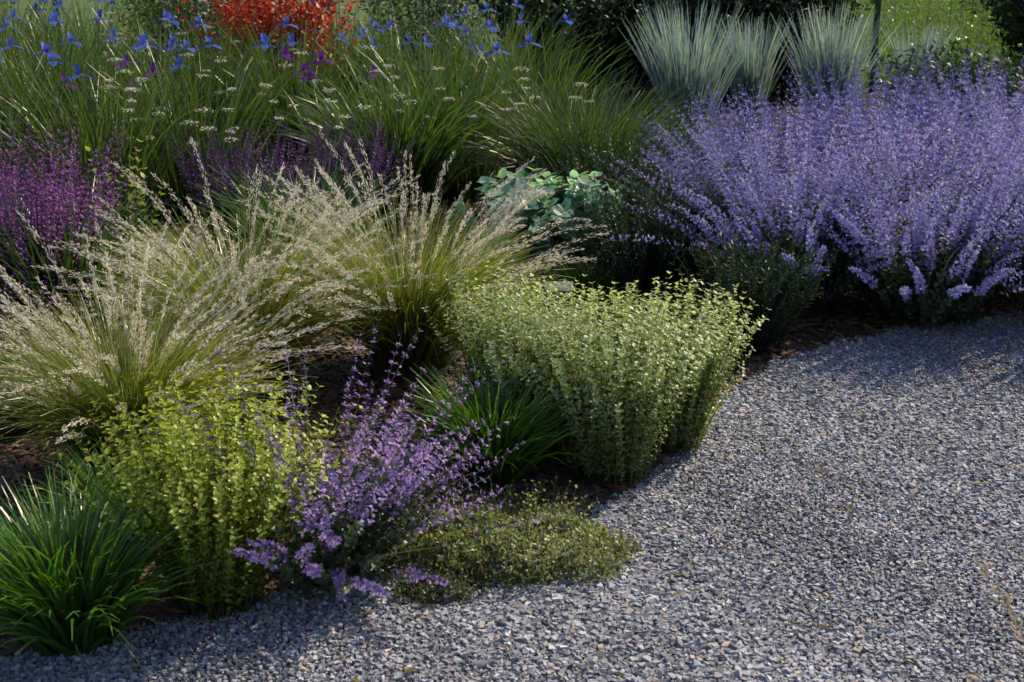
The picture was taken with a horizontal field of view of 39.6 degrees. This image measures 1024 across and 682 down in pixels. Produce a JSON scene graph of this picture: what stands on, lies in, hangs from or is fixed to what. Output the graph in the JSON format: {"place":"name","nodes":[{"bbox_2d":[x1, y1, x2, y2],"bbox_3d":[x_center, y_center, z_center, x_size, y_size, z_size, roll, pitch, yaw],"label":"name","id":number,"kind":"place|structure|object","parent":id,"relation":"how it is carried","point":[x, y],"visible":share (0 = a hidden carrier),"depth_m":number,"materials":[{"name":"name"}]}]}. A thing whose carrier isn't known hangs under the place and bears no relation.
{"place":"outdoors","nodes":[
{"label":"outdoors","id":0,"kind":"place"},
{"bbox_2d":[0,128,608,488],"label":"feather grass","id":1,"kind":"object","parent":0,"point":[411,303],"depth_m":4.74,"materials":[{"name":"plant"}]},
{"bbox_2d":[0,0,995,88],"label":"lawn","id":2,"kind":"structure","parent":0,"point":[362,13],"depth_m":22.39,"materials":[{"name":"plant"}]},
{"bbox_2d":[3,0,1005,86],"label":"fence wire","id":3,"kind":"object","parent":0,"point":[873,9],"visible":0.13,"depth_m":13.01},
{"bbox_2d":[0,89,1023,656],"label":"ground","id":4,"kind":"structure","parent":0,"point":[778,99],"depth_m":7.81,"materials":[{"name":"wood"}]},
{"bbox_2d":[0,106,421,435],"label":"salvia","id":5,"kind":"object","parent":4,"relation":"on","point":[240,178],"depth_m":5.77,"materials":[{"name":"purple plant"}]},
{"bbox_2d":[177,0,365,109],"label":"barberry leaves","id":6,"kind":"object","parent":4,"relation":"on","point":[265,9],"visible":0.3,"depth_m":10.65,"materials":[{"name":"red plant"}]},
{"bbox_2d":[62,319,577,601],"bbox_3d":[-0.438,0.293,3.552,1.002,0.666,1.158,10,20,30],"label":"catmint","id":7,"kind":"object","parent":4,"relation":"on","point":[366,545],"depth_m":3.43,"materials":[{"name":"purple plant"}]},
{"bbox_2d":[0,0,648,238],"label":"iris","id":8,"kind":"object","parent":4,"relation":"on","point":[28,82],"depth_m":8.78,"materials":[{"name":"green plant"}]},
{"bbox_2d":[0,246,648,671],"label":"grass clump","id":9,"kind":"object","parent":4,"relation":"on","point":[84,594],"visible":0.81,"depth_m":3.35,"materials":[{"name":"green plant"}]},
{"bbox_2d":[93,0,593,257],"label":"white flowers","id":10,"kind":"object","parent":4,"relation":"on","point":[273,104],"depth_m":7.42,"materials":[{"name":"plant"}]},
{"bbox_2d":[0,57,719,350],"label":"grass blades","id":11,"kind":"object","parent":4,"relation":"on","point":[429,158],"visible":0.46,"depth_m":7.53,"materials":[{"name":"green plant"}]},
{"bbox_2d":[43,139,771,621],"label":"lime leaves","id":12,"kind":"object","parent":4,"relation":"on","point":[659,387],"visible":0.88,"depth_m":4.05,"materials":[{"name":"green plant"}]},
{"bbox_2d":[52,0,881,91],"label":"fence posts","id":13,"kind":"object","parent":4,"relation":"on","point":[878,8],"visible":0.21,"depth_m":13.02,"materials":[{"name":"black wood"}]},
{"bbox_2d":[0,303,1023,681],"bbox_3d":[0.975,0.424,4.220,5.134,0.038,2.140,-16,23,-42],"label":"gravel","id":14,"kind":"structure","parent":4,"relation":"on","point":[840,405],"depth_m":3.61,"materials":[{"name":"grey gravel"}]},
{"bbox_2d":[378,469,643,609],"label":"leaf cushions","id":15,"kind":"object","parent":14,"relation":"on","point":[547,548],"visible":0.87,"depth_m":3.65,"materials":[{"name":"green plant"}]},
{"bbox_2d":[130,323,1023,681],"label":"fallen leaves","id":16,"kind":"object","parent":14,"relation":"on","point":[408,669],"visible":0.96,"depth_m":3.52,"materials":[{"name":"brown plant"}]},
{"bbox_2d":[972,551,1023,651],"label":"grass flowers","id":17,"kind":"object","parent":14,"relation":"on","point":[1016,621],"visible":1,"depth_m":2.44,"materials":[{"name":"beige plant"}]},
{"bbox_2d":[444,167,624,290],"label":"sedum leaves","id":18,"kind":"object","parent":4,"relation":"on","point":[563,195],"visible":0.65,"depth_m":6.23,"materials":[{"name":"green plant"}]},
{"bbox_2d":[545,281,572,324],"bbox_3d":[0.185,-0.115,5.612,0.112,0.238,0.053,0,17,0],"label":"plant label","id":19,"kind":"object","parent":4,"relation":"on","point":[568,284],"visible":0.35,"depth_m":5.59,"materials":[{"name":"metal"}]},
{"bbox_2d":[525,105,839,358],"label":"subshrub leaves","id":20,"kind":"object","parent":4,"relation":"on","point":[636,258],"visible":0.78,"depth_m":5.87,"materials":[{"name":"green plant"}]},
{"bbox_2d":[569,39,1023,331],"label":"lavender bush","id":21,"kind":"object","parent":4,"relation":"on","point":[914,228],"depth_m":5.76,"materials":[{"name":"purple plant"}]},
{"bbox_2d":[620,0,981,157],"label":"blue grass","id":22,"kind":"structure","parent":4,"relation":"on","point":[744,67],"depth_m":9.78,"materials":[{"name":"plant"}]},
{"bbox_2d":[1,0,1023,135],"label":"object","id":23,"kind":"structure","parent":0,"point":[608,17],"depth_m":12.24,"materials":[{"name":"green plant"}]},
{"bbox_2d":[773,0,1023,88],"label":"lawn grass","id":24,"kind":"structure","parent":0,"point":[933,14],"depth_m":19.82,"materials":[{"name":"green plant"}]},
{"bbox_2d":[958,0,1023,49],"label":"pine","id":25,"kind":"object","parent":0,"point":[1007,7],"depth_m":12.09,"materials":[{"name":"green plant"}]}
]}

